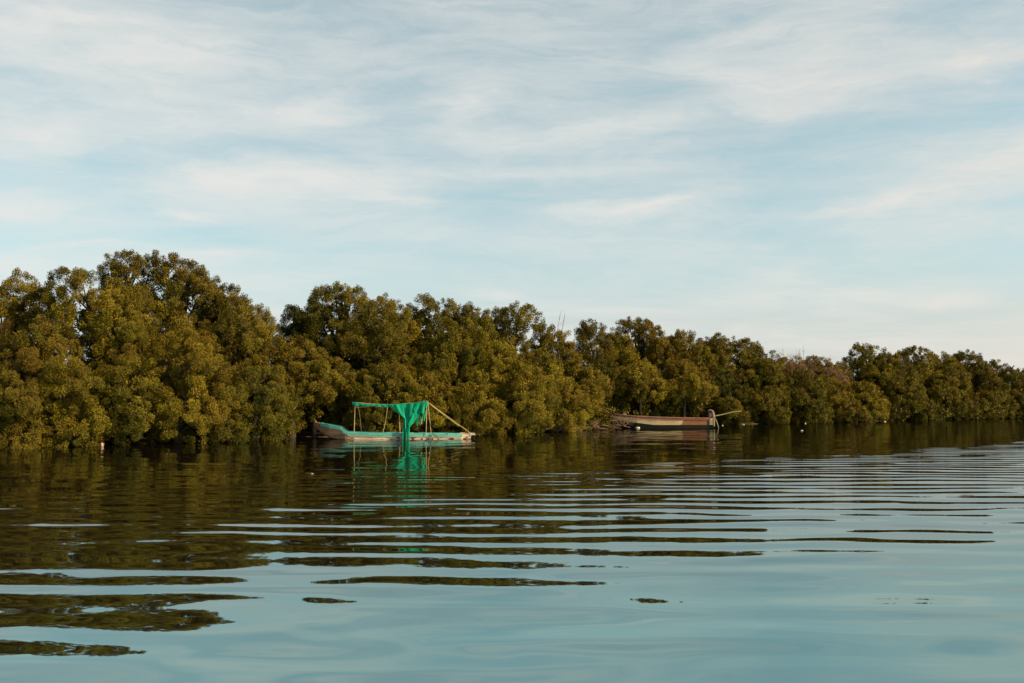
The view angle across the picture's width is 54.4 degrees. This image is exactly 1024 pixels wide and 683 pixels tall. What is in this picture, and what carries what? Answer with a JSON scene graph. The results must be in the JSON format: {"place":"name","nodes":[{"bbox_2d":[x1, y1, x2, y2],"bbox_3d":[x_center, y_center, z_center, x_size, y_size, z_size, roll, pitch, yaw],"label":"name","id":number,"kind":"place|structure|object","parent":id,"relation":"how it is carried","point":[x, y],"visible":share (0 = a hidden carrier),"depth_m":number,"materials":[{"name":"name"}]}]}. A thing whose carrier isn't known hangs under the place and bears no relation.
{"place":"outdoors","nodes":[
{"label":"outdoors","id":0,"kind":"place"},
{"bbox_2d":[7,420,884,445],"bbox_3d":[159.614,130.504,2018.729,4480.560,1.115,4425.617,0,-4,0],"label":"river bank","id":1,"kind":"structure","parent":0,"point":[304,433],"depth_m":45.81,"materials":[{"name":"brown soil"}]},
{"bbox_2d":[0,370,51,448],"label":"mangrove tree","id":2,"kind":"object","parent":1,"relation":"on","point":[14,396],"visible":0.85,"depth_m":39.04,"materials":[{"name":"green plant"}]},
{"bbox_2d":[0,267,66,379],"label":"mangrove tree","id":3,"kind":"object","parent":1,"relation":"on","point":[13,306],"visible":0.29,"depth_m":46.48,"materials":[{"name":"green plant"}]},
{"bbox_2d":[0,314,79,435],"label":"mangrove tree","id":4,"kind":"object","parent":1,"relation":"on","point":[28,366],"visible":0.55,"depth_m":42.37,"materials":[{"name":"green plant"}]},
{"bbox_2d":[27,351,111,446],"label":"mangrove tree","id":5,"kind":"object","parent":1,"relation":"on","point":[62,410],"visible":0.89,"depth_m":40.80,"materials":[{"name":"green plant"}]},
{"bbox_2d":[13,266,174,399],"bbox_3d":[-19.189,0.639,46.636,7.498,8.362,7.537,0,-4,0],"label":"mangrove tree","id":6,"kind":"object","parent":1,"relation":"on","point":[95,328],"visible":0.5,"depth_m":45.00,"materials":[{"name":"green plant"}]},
{"bbox_2d":[76,354,177,444],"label":"mangrove tree","id":7,"kind":"object","parent":1,"relation":"on","point":[121,406],"visible":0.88,"depth_m":42.39,"materials":[{"name":"green plant"}]},
{"bbox_2d":[94,249,166,355],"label":"mangrove tree","id":8,"kind":"object","parent":1,"relation":"on","point":[116,269],"visible":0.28,"depth_m":52.08,"materials":[{"name":"green plant"}]},
{"bbox_2d":[111,284,207,409],"bbox_3d":[-16.938,0.977,48.285,4.643,7.826,5.008,2,-4,-34],"label":"mangrove tree","id":9,"kind":"object","parent":1,"relation":"on","point":[176,330],"visible":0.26,"depth_m":48.02,"materials":[{"name":"green plant"}]},
{"bbox_2d":[134,249,224,362],"bbox_3d":[-17.976,0.104,53.441,5.550,10.234,4.985,0,-4,0],"label":"mangrove tree","id":10,"kind":"object","parent":1,"relation":"on","point":[180,274],"visible":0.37,"depth_m":52.66,"materials":[{"name":"green plant"}]},
{"bbox_2d":[140,327,232,443],"bbox_3d":[-14.581,2.353,44.716,4.008,6.008,4.400,2,-4,-33],"label":"mangrove tree","id":11,"kind":"object","parent":1,"relation":"on","point":[171,378],"visible":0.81,"depth_m":44.10,"materials":[{"name":"green plant"}]},
{"bbox_2d":[164,272,268,368],"bbox_3d":[-16.050,0.680,53.661,5.047,9.119,4.274,-2,-4,25],"label":"mangrove tree","id":12,"kind":"object","parent":1,"relation":"on","point":[221,299],"visible":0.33,"depth_m":53.09,"materials":[{"name":"green plant"}]},
{"bbox_2d":[182,375,253,442],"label":"mangrove tree","id":13,"kind":"object","parent":1,"relation":"on","point":[215,434],"visible":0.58,"depth_m":45.23,"materials":[{"name":"green plant"}]},
{"bbox_2d":[178,306,289,399],"bbox_3d":[-14.013,1.644,50.022,5.519,6.746,5.179,1,-4,-18],"label":"mangrove tree","id":14,"kind":"object","parent":1,"relation":"on","point":[230,351],"visible":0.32,"depth_m":49.40,"materials":[{"name":"green plant"}]},
{"bbox_2d":[206,297,285,371],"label":"mangrove tree","id":15,"kind":"object","parent":1,"relation":"on","point":[267,318],"visible":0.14,"depth_m":53.04,"materials":[{"name":"green plant"}]},
{"bbox_2d":[215,362,301,441],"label":"mangrove tree","id":16,"kind":"object","parent":1,"relation":"on","point":[263,404],"visible":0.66,"depth_m":46.96,"materials":[{"name":"green plant"}]},
{"bbox_2d":[259,335,338,436],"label":"mangrove tree","id":17,"kind":"object","parent":1,"relation":"on","point":[293,349],"visible":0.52,"depth_m":52.44,"materials":[{"name":"green plant"}]},
{"bbox_2d":[273,299,325,372],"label":"mangrove tree","id":18,"kind":"object","parent":1,"relation":"on","point":[294,314],"visible":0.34,"depth_m":58.06,"materials":[{"name":"green plant"}]},
{"bbox_2d":[286,351,362,435],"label":"mangrove tree","id":19,"kind":"object","parent":1,"relation":"on","point":[335,376],"visible":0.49,"depth_m":53.34,"materials":[{"name":"green plant"}]},
{"bbox_2d":[283,281,377,379],"bbox_3d":[-10.901,1.010,60.896,7.460,9.385,6.493,0,-4,0],"label":"mangrove tree","id":20,"kind":"object","parent":1,"relation":"on","point":[347,298],"visible":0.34,"depth_m":59.35,"materials":[{"name":"green plant"}]},
{"bbox_2d":[324,362,415,431],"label":"mangrove tree","id":21,"kind":"object","parent":1,"relation":"on","point":[373,377],"visible":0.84,"depth_m":53.74,"materials":[{"name":"green plant"}]},
{"bbox_2d":[322,305,427,410],"bbox_3d":[-8.006,1.683,57.465,6.930,7.635,6.176,0,-4,0],"label":"mangrove tree","id":22,"kind":"object","parent":1,"relation":"on","point":[349,336],"visible":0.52,"depth_m":56.51,"materials":[{"name":"green plant"}]},
{"bbox_2d":[350,292,423,371],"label":"mangrove tree","id":23,"kind":"object","parent":1,"relation":"on","point":[390,305],"visible":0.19,"depth_m":59.91,"materials":[{"name":"green plant"}]},
{"bbox_2d":[381,361,456,432],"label":"mangrove tree","id":24,"kind":"object","parent":1,"relation":"on","point":[425,386],"visible":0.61,"depth_m":55.21,"materials":[{"name":"green plant"}]},
{"bbox_2d":[403,292,481,385],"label":"mangrove tree","id":25,"kind":"object","parent":1,"relation":"on","point":[422,314],"visible":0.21,"depth_m":61.41,"materials":[{"name":"green plant"}]},
{"bbox_2d":[407,318,492,412],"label":"mangrove tree","id":26,"kind":"object","parent":1,"relation":"on","point":[443,361],"visible":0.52,"depth_m":58.57,"materials":[{"name":"green plant"}]},
{"bbox_2d":[440,301,504,377],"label":"mangrove tree","id":27,"kind":"object","parent":1,"relation":"on","point":[482,321],"visible":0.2,"depth_m":62.95,"materials":[{"name":"green plant"}]},
{"bbox_2d":[432,381,513,434],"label":"mangrove tree","id":28,"kind":"object","parent":1,"relation":"on","point":[464,408],"visible":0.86,"depth_m":56.09,"materials":[{"name":"green plant"}]},
{"bbox_2d":[451,331,520,407],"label":"mangrove tree","id":29,"kind":"object","parent":1,"relation":"on","point":[493,365],"visible":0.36,"depth_m":59.67,"materials":[{"name":"green plant"}]},
{"bbox_2d":[0,376,1023,439],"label":"undergrowth","id":30,"kind":"object","parent":1,"relation":"on","point":[612,406],"visible":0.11,"depth_m":85.27,"materials":[{"name":"green plant"}]},
{"bbox_2d":[481,300,546,371],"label":"mangrove tree","id":31,"kind":"object","parent":1,"relation":"on","point":[503,320],"visible":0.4,"depth_m":64.84,"materials":[{"name":"green plant"}]},
{"bbox_2d":[488,358,561,433],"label":"mangrove tree","id":32,"kind":"object","parent":1,"relation":"on","point":[520,397],"visible":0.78,"depth_m":59.18,"materials":[{"name":"green plant"}]},
{"bbox_2d":[519,346,580,427],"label":"mangrove tree","id":33,"kind":"object","parent":1,"relation":"on","point":[546,360],"visible":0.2,"depth_m":64.41,"materials":[{"name":"green plant"}]},
{"bbox_2d":[521,323,582,382],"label":"mangrove tree","id":34,"kind":"object","parent":1,"relation":"on","point":[550,344],"visible":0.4,"depth_m":68.94,"materials":[{"name":"green plant"}]},
{"bbox_2d":[543,412,577,431],"bbox_3d":[3.051,5.214,63.353,2.047,1.586,2.107,-2,-4,32],"label":"driftwood","id":35,"kind":"object","parent":1,"relation":"on","point":[561,427],"visible":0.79,"depth_m":63.00,"materials":[{"name":"brown wood"}]},
{"bbox_2d":[538,371,602,431],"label":"mangrove tree","id":36,"kind":"object","parent":1,"relation":"on","point":[570,414],"visible":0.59,"depth_m":63.61,"materials":[{"name":"green plant"}]},
{"bbox_2d":[557,356,610,423],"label":"mangrove tree","id":37,"kind":"object","parent":1,"relation":"on","point":[592,388],"visible":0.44,"depth_m":68.62,"materials":[{"name":"green plant"}]},
{"bbox_2d":[579,419,607,429],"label":"driftwood","id":38,"kind":"object","parent":1,"relation":"on","point":[594,424],"visible":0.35,"depth_m":66.97,"materials":[{"name":"brown wood"}]},
{"bbox_2d":[569,318,619,400],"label":"mangrove tree","id":39,"kind":"object","parent":1,"relation":"on","point":[584,331],"visible":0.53,"depth_m":77.47,"materials":[{"name":"green plant"}]},
{"bbox_2d":[599,331,640,378],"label":"mangrove tree","id":40,"kind":"object","parent":1,"relation":"on","point":[619,343],"visible":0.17,"depth_m":85.89,"materials":[{"name":"green plant"}]},
{"bbox_2d":[599,348,669,414],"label":"mangrove tree","id":41,"kind":"object","parent":1,"relation":"on","point":[636,364],"visible":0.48,"depth_m":83.01,"materials":[{"name":"green plant"}]},
{"bbox_2d":[610,367,668,415],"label":"mangrove tree","id":42,"kind":"object","parent":1,"relation":"on","point":[639,385],"visible":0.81,"depth_m":81.42,"materials":[{"name":"green plant"}]},
{"bbox_2d":[610,315,678,371],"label":"mangrove tree","id":43,"kind":"object","parent":1,"relation":"on","point":[646,349],"visible":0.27,"depth_m":88.51,"materials":[{"name":"green plant"}]},
{"bbox_2d":[651,358,712,416],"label":"mangrove tree","id":44,"kind":"object","parent":1,"relation":"on","point":[677,370],"visible":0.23,"depth_m":85.65,"materials":[{"name":"green plant"}]},
{"bbox_2d":[648,328,719,383],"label":"mangrove tree","id":45,"kind":"object","parent":1,"relation":"on","point":[690,351],"visible":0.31,"depth_m":89.53,"materials":[{"name":"green plant"}]},
{"bbox_2d":[662,368,718,416],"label":"mangrove tree","id":46,"kind":"object","parent":1,"relation":"on","point":[682,386],"visible":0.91,"depth_m":84.22,"materials":[{"name":"green plant"}]},
{"bbox_2d":[694,336,736,378],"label":"mangrove tree","id":47,"kind":"object","parent":1,"relation":"on","point":[717,348],"visible":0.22,"depth_m":92.10,"materials":[{"name":"green plant"}]},
{"bbox_2d":[702,368,748,410],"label":"mangrove tree","id":48,"kind":"object","parent":1,"relation":"on","point":[726,384],"visible":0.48,"depth_m":88.29,"materials":[{"name":"green plant"}]},
{"bbox_2d":[713,395,753,424],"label":"mangrove tree","id":49,"kind":"object","parent":1,"relation":"on","point":[735,418],"visible":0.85,"depth_m":85.67,"materials":[{"name":"green plant"}]},
{"bbox_2d":[711,332,791,396],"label":"mangrove tree","id":50,"kind":"object","parent":1,"relation":"on","point":[749,352],"visible":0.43,"depth_m":94.98,"materials":[{"name":"green plant"}]},
{"bbox_2d":[731,358,792,406],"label":"mangrove tree","id":51,"kind":"object","parent":1,"relation":"on","point":[749,381],"visible":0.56,"depth_m":92.60,"materials":[{"name":"green plant"}]},
{"bbox_2d":[738,385,790,423],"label":"mangrove tree","id":52,"kind":"object","parent":1,"relation":"on","point":[768,412],"visible":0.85,"depth_m":90.72,"materials":[{"name":"green plant"}]},
{"bbox_2d":[775,355,814,396],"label":"mangrove tree","id":53,"kind":"object","parent":1,"relation":"on","point":[792,371],"visible":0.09,"depth_m":98.64,"materials":[{"name":"green plant"}]},
{"bbox_2d":[769,345,823,379],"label":"bare shrub","id":54,"kind":"object","parent":1,"relation":"on","point":[799,366],"visible":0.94,"depth_m":95.47,"materials":[{"name":"plant"}]},
{"bbox_2d":[776,369,833,422],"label":"mangrove tree","id":55,"kind":"object","parent":1,"relation":"on","point":[800,393],"visible":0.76,"depth_m":93.91,"materials":[{"name":"green plant"}]},
{"bbox_2d":[794,355,860,393],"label":"mangrove tree","id":56,"kind":"object","parent":1,"relation":"on","point":[849,388],"visible":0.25,"depth_m":103.68,"materials":[{"name":"green plant"}]},
{"bbox_2d":[814,372,846,416],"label":"mangrove tree","id":57,"kind":"object","parent":1,"relation":"on","point":[834,394],"visible":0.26,"depth_m":98.29,"materials":[{"name":"green plant"}]},
{"bbox_2d":[820,357,851,384],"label":"bare shrub","id":58,"kind":"object","parent":1,"relation":"on","point":[839,376],"visible":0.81,"depth_m":101.11,"materials":[{"name":"brown plant"}]},
{"bbox_2d":[826,391,872,421],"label":"mangrove tree","id":59,"kind":"object","parent":1,"relation":"on","point":[862,411],"visible":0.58,"depth_m":98.42,"materials":[{"name":"green plant"}]},
{"bbox_2d":[850,379,891,421],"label":"mangrove tree","id":60,"kind":"object","parent":1,"relation":"on","point":[870,395],"visible":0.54,"depth_m":102.38,"materials":[{"name":"green plant"}]},
{"bbox_2d":[841,342,906,399],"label":"mangrove tree","id":61,"kind":"object","parent":1,"relation":"on","point":[872,366],"visible":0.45,"depth_m":110.98,"materials":[{"name":"green plant"}]},
{"bbox_2d":[865,361,924,414],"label":"mangrove tree","id":62,"kind":"object","parent":1,"relation":"on","point":[899,377],"visible":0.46,"depth_m":108.69,"materials":[{"name":"green plant"}]},
{"bbox_2d":[879,378,935,420],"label":"mangrove tree","id":63,"kind":"object","parent":1,"relation":"on","point":[919,401],"visible":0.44,"depth_m":109.21,"materials":[{"name":"green plant"}]},
{"bbox_2d":[884,345,968,400],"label":"mangrove tree","id":64,"kind":"object","parent":1,"relation":"on","point":[928,366],"visible":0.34,"depth_m":119.52,"materials":[{"name":"green plant"}]},
{"bbox_2d":[922,364,972,403],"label":"mangrove tree","id":65,"kind":"object","parent":1,"relation":"on","point":[946,383],"visible":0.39,"depth_m":118.20,"materials":[{"name":"green plant"}]},
{"bbox_2d":[926,384,980,419],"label":"mangrove tree","id":66,"kind":"object","parent":1,"relation":"on","point":[942,394],"visible":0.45,"depth_m":115.09,"materials":[{"name":"green plant"}]},
{"bbox_2d":[936,349,1006,394],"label":"mangrove tree","id":67,"kind":"object","parent":1,"relation":"on","point":[977,363],"visible":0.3,"depth_m":125.47,"materials":[{"name":"green plant"}]},
{"bbox_2d":[967,388,1005,418],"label":"mangrove tree","id":68,"kind":"object","parent":1,"relation":"on","point":[990,401],"visible":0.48,"depth_m":121.41,"materials":[{"name":"green plant"}]},
{"bbox_2d":[967,376,1018,415],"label":"mangrove tree","id":69,"kind":"object","parent":1,"relation":"on","point":[1004,393],"visible":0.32,"depth_m":125.36,"materials":[{"name":"green plant"}]},
{"bbox_2d":[970,359,1023,395],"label":"mangrove tree","id":70,"kind":"object","parent":1,"relation":"on","point":[1012,376],"visible":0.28,"depth_m":130.81,"materials":[{"name":"green plant"}]},
{"bbox_2d":[1008,388,1023,412],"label":"mangrove tree","id":71,"kind":"object","parent":1,"relation":"on","point":[1018,396],"visible":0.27,"depth_m":127.89,"materials":[{"name":"green plant"}]},
{"bbox_2d":[1010,367,1023,389],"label":"mangrove tree","id":72,"kind":"object","parent":1,"relation":"on","point":[1021,372],"visible":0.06,"depth_m":137.21,"materials":[{"name":"green plant"}]},
{"bbox_2d":[0,418,1023,682],"bbox_3d":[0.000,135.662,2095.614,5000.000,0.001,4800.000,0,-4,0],"label":"water","id":73,"kind":"structure","parent":0,"point":[862,552],"depth_m":11.06,"materials":[{"name":"blue liquid"}]},
{"bbox_2d":[314,401,474,438],"bbox_3d":[-5.894,4.038,50.231,8.076,2.089,1.404,0,-4,-4],"label":"wooden boat","id":74,"kind":"object","parent":73,"relation":"on","point":[331,431],"visible":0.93,"depth_m":49.65,"materials":[{"name":"teal paint"}]},
{"bbox_2d":[353,401,428,439],"bbox_3d":[-6.166,3.954,50.111,3.965,1.946,1.467,0,-4,0],"label":"shade net","id":75,"kind":"object","parent":74,"relation":"hanging from","point":[409,413],"visible":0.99,"depth_m":49.63,"materials":[{"name":"green fabric"}]},
{"bbox_2d":[594,415,636,428],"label":"driftwood","id":76,"kind":"object","parent":73,"relation":"on","point":[618,424],"visible":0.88,"depth_m":72.11,"materials":[{"name":"brown wood"}]},
{"bbox_2d":[604,409,738,427],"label":"wooden boat","id":77,"kind":"object","parent":73,"relation":"on","point":[663,422],"visible":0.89,"depth_m":73.61,"materials":[{"name":"red paint"}]},
{"bbox_2d":[0,0,1023,375],"label":"sky","id":78,"kind":"structure","parent":0,"point":[826,177],"materials":[{"name":"blue"}]}
]}

